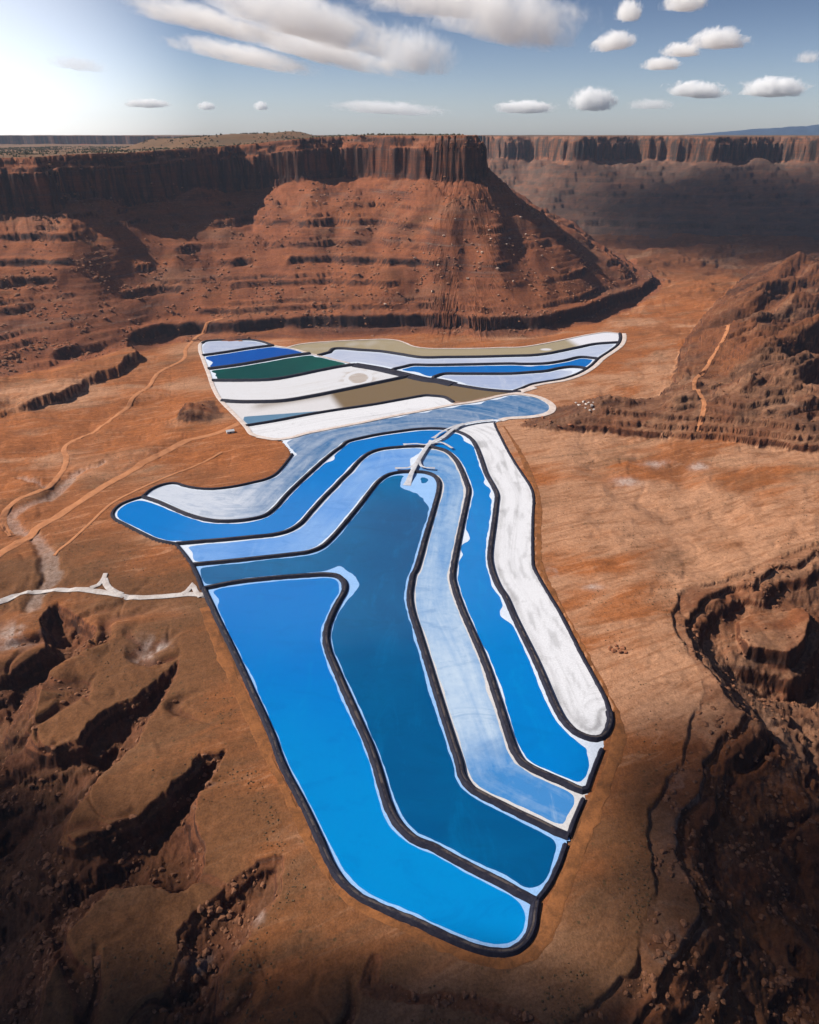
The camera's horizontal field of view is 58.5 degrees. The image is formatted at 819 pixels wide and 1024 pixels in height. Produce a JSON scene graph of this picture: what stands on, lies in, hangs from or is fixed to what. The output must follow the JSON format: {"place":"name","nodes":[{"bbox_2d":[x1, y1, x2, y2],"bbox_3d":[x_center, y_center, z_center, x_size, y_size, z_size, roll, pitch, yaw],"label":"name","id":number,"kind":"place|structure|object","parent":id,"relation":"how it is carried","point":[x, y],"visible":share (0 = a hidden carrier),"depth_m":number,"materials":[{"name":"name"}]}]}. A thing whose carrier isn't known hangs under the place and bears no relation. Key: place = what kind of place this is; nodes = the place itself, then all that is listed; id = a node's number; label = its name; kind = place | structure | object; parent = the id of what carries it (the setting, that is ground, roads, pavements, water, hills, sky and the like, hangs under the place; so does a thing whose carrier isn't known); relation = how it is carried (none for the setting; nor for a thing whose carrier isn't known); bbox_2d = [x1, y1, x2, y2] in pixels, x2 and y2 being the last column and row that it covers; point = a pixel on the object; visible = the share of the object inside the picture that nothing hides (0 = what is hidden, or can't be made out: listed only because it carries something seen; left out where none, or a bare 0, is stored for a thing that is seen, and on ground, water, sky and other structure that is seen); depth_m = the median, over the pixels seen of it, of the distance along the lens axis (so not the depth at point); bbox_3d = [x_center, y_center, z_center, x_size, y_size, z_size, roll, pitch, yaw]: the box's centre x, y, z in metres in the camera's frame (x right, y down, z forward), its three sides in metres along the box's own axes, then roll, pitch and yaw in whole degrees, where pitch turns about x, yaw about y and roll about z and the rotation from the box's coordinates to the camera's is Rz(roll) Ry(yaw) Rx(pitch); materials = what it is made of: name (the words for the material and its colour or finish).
{"place":"outdoors","nodes":[
{"label":"outdoors","id":0,"kind":"place"},
{"bbox_2d":[90,573,107,587],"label":"pale road","id":1,"kind":"structure","parent":0,"point":[104,575],"depth_m":912.15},
{"bbox_2d":[0,587,203,603],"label":"pale road","id":2,"kind":"structure","parent":0,"point":[80,589],"depth_m":892.43,"materials":[{"name":"white gravel"}]},
{"bbox_2d":[0,318,222,535],"bbox_3d":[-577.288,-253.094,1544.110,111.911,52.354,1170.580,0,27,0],"label":"dirt track","id":3,"kind":"structure","parent":0,"point":[3,520],"depth_m":1301.47,"materials":[{"name":"soil"}]},
{"bbox_2d":[101,578,123,594],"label":"pale road","id":4,"kind":"structure","parent":0,"point":[107,585],"depth_m":902.02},
{"bbox_2d":[0,421,239,556],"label":"dirt track","id":5,"kind":"structure","parent":0,"point":[33,532],"depth_m":1167.10,"materials":[{"name":"soil"}]},
{"bbox_2d":[54,452,222,555],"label":"dirt track","id":6,"kind":"structure","parent":0,"point":[83,528],"depth_m":1116.48,"materials":[{"name":"orange soil"}]},
{"bbox_2d":[180,582,202,596],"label":"pale road","id":7,"kind":"structure","parent":0,"point":[192,586],"depth_m":899.73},
{"bbox_2d":[198,342,268,438],"bbox_3d":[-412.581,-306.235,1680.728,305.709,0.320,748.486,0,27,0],"label":"salt road","id":8,"kind":"structure","parent":0,"point":[230,410],"depth_m":1566.48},
{"bbox_2d":[202,341,267,353],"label":"evaporation pond","id":9,"kind":"structure","parent":0,"point":[212,346],"depth_m":1950.59,"materials":[{"name":"white liquid"}]},
{"bbox_2d":[0,131,470,157],"bbox_3d":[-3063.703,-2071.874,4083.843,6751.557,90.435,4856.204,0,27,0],"label":"mesa plateau","id":10,"kind":"structure","parent":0,"point":[228,139],"depth_m":3121.57,"materials":[{"name":"brown stone"}]},
{"bbox_2d":[0,130,460,156],"bbox_3d":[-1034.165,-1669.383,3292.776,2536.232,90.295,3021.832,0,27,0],"label":"desert scrub","id":11,"kind":"object","parent":10,"relation":"on","point":[25,152],"visible":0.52,"depth_m":3009.34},
{"bbox_2d":[204,346,302,366],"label":"evaporation pond","id":12,"kind":"structure","parent":0,"point":[240,356],"depth_m":1862.31,"materials":[{"name":"blue liquid"}]},
{"bbox_2d":[209,354,348,378],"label":"evaporation pond","id":13,"kind":"structure","parent":0,"point":[285,366],"depth_m":1758.82,"materials":[{"name":"teal liquid"}]},
{"bbox_2d":[114,430,451,541],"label":"evaporation pond","id":14,"kind":"structure","parent":0,"point":[156,520],"depth_m":1094.51,"materials":[{"name":"blue liquid"}]},
{"bbox_2d":[179,448,422,561],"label":"evaporation pond","id":15,"kind":"structure","parent":0,"point":[329,516],"depth_m":1063.39,"materials":[{"name":"blue liquid"}]},
{"bbox_2d":[214,366,397,399],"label":"evaporation pond","id":16,"kind":"structure","parent":0,"point":[323,381],"depth_m":1646.24,"materials":[{"name":"white liquid"}]},
{"bbox_2d":[274,345,348,362],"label":"salt road","id":17,"kind":"structure","parent":0,"point":[314,354],"depth_m":1857.91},
{"bbox_2d":[0,134,665,377],"bbox_3d":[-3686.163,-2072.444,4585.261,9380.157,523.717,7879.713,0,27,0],"label":"mesa cliff","id":18,"kind":"structure","parent":0,"point":[31,189],"depth_m":2214.66,"materials":[{"name":"brown stone"}]},
{"bbox_2d":[0,134,663,375],"bbox_3d":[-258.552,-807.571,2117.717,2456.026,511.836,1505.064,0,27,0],"label":"slope rubble","id":19,"kind":"object","parent":18,"relation":"on","point":[131,319],"visible":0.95,"depth_m":2159.49,"materials":[{"name":"brown stone"}]},
{"bbox_2d":[146,394,548,518],"bbox_3d":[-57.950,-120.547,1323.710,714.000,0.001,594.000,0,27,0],"label":"evaporation pond","id":20,"kind":"structure","parent":0,"point":[309,451],"depth_m":1306.49,"materials":[{"name":"white liquid"}]},
{"bbox_2d":[249,397,453,440],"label":"evaporation pond","id":21,"kind":"structure","parent":0,"point":[288,428],"depth_m":1454.24,"materials":[{"name":"white"}]},
{"bbox_2d":[226,378,506,423],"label":"evaporation pond","id":22,"kind":"structure","parent":0,"point":[261,412],"depth_m":1558.92,"materials":[{"name":"liquid"}]},
{"bbox_2d":[208,577,529,947],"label":"evaporation pond","id":23,"kind":"structure","parent":0,"point":[274,628],"depth_m":651.13,"materials":[{"name":"blue liquid"}]},
{"bbox_2d":[196,473,569,895],"bbox_3d":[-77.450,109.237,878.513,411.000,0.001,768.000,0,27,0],"label":"evaporation pond","id":24,"kind":"structure","parent":0,"point":[369,553],"depth_m":753.70,"materials":[{"name":"blue liquid"}]},
{"bbox_2d":[256,393,509,439],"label":"salt road","id":25,"kind":"structure","parent":0,"point":[304,433],"depth_m":1445.48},
{"bbox_2d":[395,464,413,468],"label":"ramp road","id":26,"kind":"structure","parent":0,"point":[403,467],"depth_m":1226.45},
{"bbox_2d":[0,233,818,1023],"bbox_3d":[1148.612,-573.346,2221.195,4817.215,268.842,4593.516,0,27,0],"label":"desert ground","id":27,"kind":"structure","parent":0,"point":[326,951],"depth_m":744.97,"materials":[{"name":"soil"}]},
{"bbox_2d":[110,496,175,544],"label":"dyke","id":28,"kind":"structure","parent":27,"relation":"on","point":[140,532],"depth_m":1047.02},
{"bbox_2d":[175,544,191,564],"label":"dyke","id":29,"kind":"structure","parent":27,"relation":"on","point":[185,555],"depth_m":977.44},
{"bbox_2d":[190,564,202,589],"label":"dyke","id":30,"kind":"structure","parent":27,"relation":"on","point":[197,575],"depth_m":928.30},
{"bbox_2d":[143,453,293,495],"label":"dyke","id":31,"kind":"structure","parent":27,"relation":"on","point":[225,487],"depth_m":1170.50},
{"bbox_2d":[225,429,234,433],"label":"pump shed","id":32,"kind":"structure","parent":27,"relation":"on","point":[230,431],"depth_m":1376.26,"materials":[{"name":"paint"}]},
{"bbox_2d":[201,339,270,343],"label":"dyke","id":33,"kind":"structure","parent":27,"relation":"on","point":[204,341],"depth_m":1991.66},
{"bbox_2d":[202,344,273,355],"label":"dyke","id":34,"kind":"structure","parent":27,"relation":"on","point":[237,350],"depth_m":1898.60,"materials":[{"name":"black soil"}]},
{"bbox_2d":[207,352,310,369],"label":"dyke","id":35,"kind":"structure","parent":27,"relation":"on","point":[258,361],"depth_m":1804.70,"materials":[{"name":"black soil"}]},
{"bbox_2d":[212,363,355,381],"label":"dyke","id":36,"kind":"structure","parent":27,"relation":"on","point":[284,377],"depth_m":1684.72,"materials":[{"name":"black soil"}]},
{"bbox_2d":[220,374,410,403],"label":"dyke","id":37,"kind":"structure","parent":27,"relation":"on","point":[316,394],"depth_m":1569.05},
{"bbox_2d":[246,394,454,426],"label":"dyke","id":38,"kind":"structure","parent":27,"relation":"on","point":[349,407],"depth_m":1498.65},
{"bbox_2d":[204,572,536,904],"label":"dyke","id":39,"kind":"structure","parent":27,"relation":"on","point":[409,835],"depth_m":653.83,"materials":[{"name":"black soil"}]},
{"bbox_2d":[201,587,540,957],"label":"dyke","id":40,"kind":"structure","parent":27,"relation":"on","point":[522,944],"depth_m":552.46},
{"bbox_2d":[141,427,614,741],"bbox_3d":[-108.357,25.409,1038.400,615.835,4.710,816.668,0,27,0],"label":"dyke","id":41,"kind":"structure","parent":27,"relation":"on","point":[573,730],"depth_m":1011.49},
{"bbox_2d":[192,470,569,839],"bbox_3d":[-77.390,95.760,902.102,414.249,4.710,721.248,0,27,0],"label":"dyke","id":42,"kind":"structure","parent":27,"relation":"on","point":[468,785],"depth_m":810.20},
{"bbox_2d":[176,445,588,794],"bbox_3d":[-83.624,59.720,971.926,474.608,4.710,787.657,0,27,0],"label":"dyke","id":43,"kind":"structure","parent":27,"relation":"on","point":[521,761],"depth_m":901.56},
{"bbox_2d":[352,363,457,385],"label":"dyke","id":44,"kind":"structure","parent":27,"relation":"on","point":[401,373],"depth_m":1707.66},
{"bbox_2d":[0,336,817,1023],"bbox_3d":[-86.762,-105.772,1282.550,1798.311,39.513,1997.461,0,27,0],"label":"desert scrub","id":45,"kind":"object","parent":27,"relation":"on","point":[278,820],"visible":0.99,"depth_m":545.82,"materials":[{"name":"plant"}]},
{"bbox_2d":[0,336,818,1023],"bbox_3d":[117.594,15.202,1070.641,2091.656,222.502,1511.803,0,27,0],"label":"loose rubble","id":46,"kind":"object","parent":27,"relation":"on","point":[524,1016],"visible":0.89,"depth_m":565.22,"materials":[{"name":"brown stone"}]},
{"bbox_2d":[317,341,618,358],"bbox_3d":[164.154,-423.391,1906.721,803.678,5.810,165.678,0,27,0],"label":"dyke","id":47,"kind":"structure","parent":27,"relation":"on","point":[330,350],"depth_m":1867.03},
{"bbox_2d":[452,383,520,392],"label":"dyke","id":48,"kind":"structure","parent":27,"relation":"on","point":[481,388],"depth_m":1612.10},
{"bbox_2d":[389,356,597,369],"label":"dyke","id":49,"kind":"structure","parent":27,"relation":"on","point":[492,363],"depth_m":1783.86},
{"bbox_2d":[431,365,587,378],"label":"dyke","id":50,"kind":"structure","parent":27,"relation":"on","point":[505,373],"depth_m":1713.35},
{"bbox_2d":[493,422,610,709],"bbox_3d":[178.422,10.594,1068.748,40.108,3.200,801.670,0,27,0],"label":"dyke","id":51,"kind":"structure","parent":27,"relation":"on","point":[597,684],"depth_m":898.48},
{"bbox_2d":[537,842,568,901],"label":"dyke","id":52,"kind":"structure","parent":27,"relation":"on","point":[556,869],"depth_m":555.67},
{"bbox_2d":[513,332,621,390],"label":"dyke","id":53,"kind":"structure","parent":27,"relation":"on","point":[594,361],"depth_m":1731.44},
{"bbox_2d":[568,797,585,837],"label":"dyke","id":54,"kind":"structure","parent":27,"relation":"on","point":[578,811],"depth_m":601.19,"materials":[{"name":"black soil"}]},
{"bbox_2d":[586,748,603,789],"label":"dyke","id":55,"kind":"structure","parent":27,"relation":"on","point":[598,758],"depth_m":647.60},
{"bbox_2d":[0,136,818,239],"bbox_3d":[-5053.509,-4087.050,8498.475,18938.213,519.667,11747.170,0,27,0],"label":"distant mesa cliff","id":56,"kind":"structure","parent":0,"point":[655,187],"depth_m":4713.47,"materials":[{"name":"brown stone"}]},
{"bbox_2d":[0,135,818,136],"bbox_3d":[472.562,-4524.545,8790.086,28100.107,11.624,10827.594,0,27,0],"label":"distant plateau","id":57,"kind":"structure","parent":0,"point":[486,135],"depth_m":7750.85,"materials":[{"name":"brown stone"}]},
{"bbox_2d":[0,0,818,134],"label":"sky","id":58,"kind":"structure","parent":0,"point":[68,67],"materials":[{"name":"blue"}]},
{"bbox_2d":[200,426,626,968],"bbox_3d":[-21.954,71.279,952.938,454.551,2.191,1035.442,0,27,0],"label":"service road","id":59,"kind":"structure","parent":0,"point":[550,917],"depth_m":606.17,"materials":[{"name":"brown soil"}]},
{"bbox_2d":[403,440,431,444],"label":"ramp road","id":60,"kind":"structure","parent":0,"point":[416,443],"depth_m":1321.59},
{"bbox_2d":[419,460,434,468],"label":"ramp road","id":61,"kind":"structure","parent":0,"point":[420,464],"depth_m":1230.12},
{"bbox_2d":[432,442,452,447],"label":"ramp road","id":62,"kind":"structure","parent":0,"point":[443,443],"depth_m":1321.67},
{"bbox_2d":[277,332,615,348],"bbox_3d":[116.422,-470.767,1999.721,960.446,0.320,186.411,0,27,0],"label":"salt road","id":63,"kind":"structure","parent":0,"point":[452,348],"depth_m":1964.18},
{"bbox_2d":[431,423,462,438],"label":"ramp road","id":64,"kind":"structure","parent":0,"point":[436,435],"depth_m":1379.71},
{"bbox_2d":[403,419,493,485],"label":"ramp road","id":65,"kind":"structure","parent":0,"point":[408,481],"depth_m":1287.47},
{"bbox_2d":[290,332,618,355],"bbox_3d":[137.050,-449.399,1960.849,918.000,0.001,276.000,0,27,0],"label":"evaporation pond","id":66,"kind":"structure","parent":0,"point":[377,344],"depth_m":1932.27,"materials":[{"name":"beige liquid"}]},
{"bbox_2d":[323,344,615,368],"bbox_3d":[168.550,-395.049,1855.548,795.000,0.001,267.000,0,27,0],"label":"evaporation pond","id":67,"kind":"structure","parent":0,"point":[386,360],"depth_m":1837.36,"materials":[{"name":"white liquid"}]},
{"bbox_2d":[454,395,501,402],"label":"salt road","id":68,"kind":"structure","parent":0,"point":[474,399],"depth_m":1549.58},
{"bbox_2d":[398,358,594,377],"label":"evaporation pond","id":69,"kind":"structure","parent":0,"point":[428,371],"depth_m":1758.83,"materials":[{"name":"blue liquid"}]},
{"bbox_2d":[413,448,586,830],"bbox_3d":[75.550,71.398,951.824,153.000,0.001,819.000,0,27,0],"label":"evaporation pond","id":70,"kind":"structure","parent":0,"point":[493,767],"depth_m":752.32,"materials":[{"name":"blue liquid"}]},
{"bbox_2d":[437,368,582,389],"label":"evaporation pond","id":71,"kind":"structure","parent":0,"point":[507,382],"depth_m":1686.73,"materials":[{"name":"white liquid"}]},
{"bbox_2d":[431,432,603,785],"bbox_3d":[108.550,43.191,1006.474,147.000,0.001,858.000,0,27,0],"label":"evaporation pond","id":72,"kind":"structure","parent":0,"point":[546,739],"depth_m":792.91,"materials":[{"name":"blue liquid"}]},
{"bbox_2d":[508,387,535,394],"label":"salt road","id":73,"kind":"structure","parent":0,"point":[523,391],"depth_m":1600.27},
{"bbox_2d":[498,392,555,420],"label":"salt road","id":74,"kind":"structure","parent":0,"point":[552,407],"depth_m":1484.48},
{"bbox_2d":[456,421,606,734],"bbox_3d":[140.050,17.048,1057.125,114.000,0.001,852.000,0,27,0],"label":"evaporation pond","id":75,"kind":"structure","parent":0,"point":[578,696],"depth_m":892.68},
{"bbox_2d":[520,333,626,390],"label":"salt road","id":76,"kind":"structure","parent":0,"point":[599,361],"depth_m":1761.20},
{"bbox_2d":[692,324,729,431],"bbox_3d":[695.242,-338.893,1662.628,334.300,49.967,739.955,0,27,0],"label":"dirt track","id":77,"kind":"structure","parent":0,"point":[703,400],"depth_m":1544.05,"materials":[{"name":"orange soil"}]},
{"bbox_2d":[688,124,818,134],"bbox_3d":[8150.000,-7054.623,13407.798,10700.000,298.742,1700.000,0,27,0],"label":"mountain range","id":78,"kind":"structure","parent":0,"point":[804,130],"depth_m":13235.74,"materials":[{"name":"stone"}]}
]}

